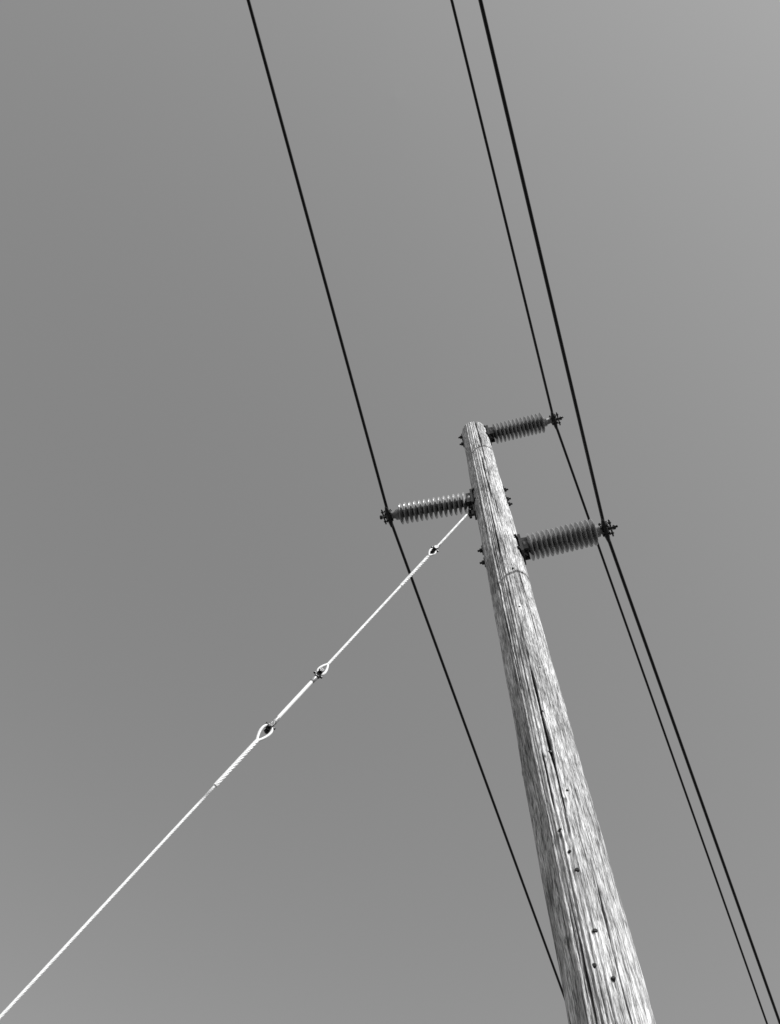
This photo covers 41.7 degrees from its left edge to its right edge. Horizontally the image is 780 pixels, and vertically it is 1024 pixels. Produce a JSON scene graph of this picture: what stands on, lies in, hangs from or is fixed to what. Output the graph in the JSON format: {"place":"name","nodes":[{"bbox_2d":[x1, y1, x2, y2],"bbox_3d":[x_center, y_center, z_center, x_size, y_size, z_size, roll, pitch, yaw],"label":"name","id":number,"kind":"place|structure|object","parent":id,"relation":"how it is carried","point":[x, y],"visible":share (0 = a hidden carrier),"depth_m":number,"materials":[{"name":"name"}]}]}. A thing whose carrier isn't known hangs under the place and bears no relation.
{"place":"outdoors","nodes":[
{"label":"outdoors","id":0,"kind":"place"},
{"bbox_2d":[0,0,779,1023],"label":"sky","id":1,"kind":"structure","parent":0,"point":[192,528],"materials":[{"name":"grey"}]},
{"bbox_3d":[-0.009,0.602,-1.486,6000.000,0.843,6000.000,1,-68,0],"label":"ground","id":2,"kind":"structure","parent":0,"visible":0},
{"bbox_2d":[462,422,655,1023],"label":"utility pole","id":3,"kind":"object","parent":2,"relation":"on","point":[602,978],"visible":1,"depth_m":5.71,"materials":[{"name":"grey wood"}]},
{"bbox_2d":[0,500,512,1018],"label":"guy wire","id":4,"kind":"object","parent":3,"relation":"attached to","point":[268,726],"visible":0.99,"depth_m":7.14,"materials":[{"name":"metal"}]},
{"bbox_2d":[380,486,510,526],"bbox_3d":[0.556,-0.041,10.481,1.357,0.374,0.237,-12,-69,5],"label":"line post insulator","id":5,"kind":"object","parent":3,"relation":"attached to","point":[400,513],"visible":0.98,"depth_m":10.48,"materials":[{"name":"ceramic"}]},
{"bbox_2d":[246,0,564,1000],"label":"power line","id":6,"kind":"object","parent":5,"relation":"attached to","point":[378,472],"visible":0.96,"depth_m":10.27,"materials":[{"name":"black metal"}]},
{"bbox_2d":[458,411,562,446],"bbox_3d":[1.453,-0.975,12.248,1.279,0.385,0.248,-11,-68,5],"label":"line post insulator","id":7,"kind":"object","parent":3,"relation":"attached to","point":[528,426],"visible":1,"depth_m":12.22,"materials":[{"name":"ceramic"}]},
{"bbox_2d":[450,0,767,1023],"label":"power line","id":8,"kind":"object","parent":7,"relation":"attached to","point":[578,486],"visible":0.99,"depth_m":12.47,"materials":[{"name":"black metal"}]},
{"bbox_2d":[477,519,617,566],"bbox_3d":[1.419,0.283,9.157,1.273,0.388,0.252,-11,-68,5],"label":"line post insulator","id":9,"kind":"object","parent":3,"relation":"attached to","point":[576,536],"visible":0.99,"depth_m":9.12,"materials":[{"name":"ceramic"}]},
{"bbox_2d":[478,0,779,1023],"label":"power line","id":10,"kind":"object","parent":9,"relation":"attached to","point":[504,102],"visible":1,"depth_m":8.88,"materials":[{"name":"black metal"}]}
]}

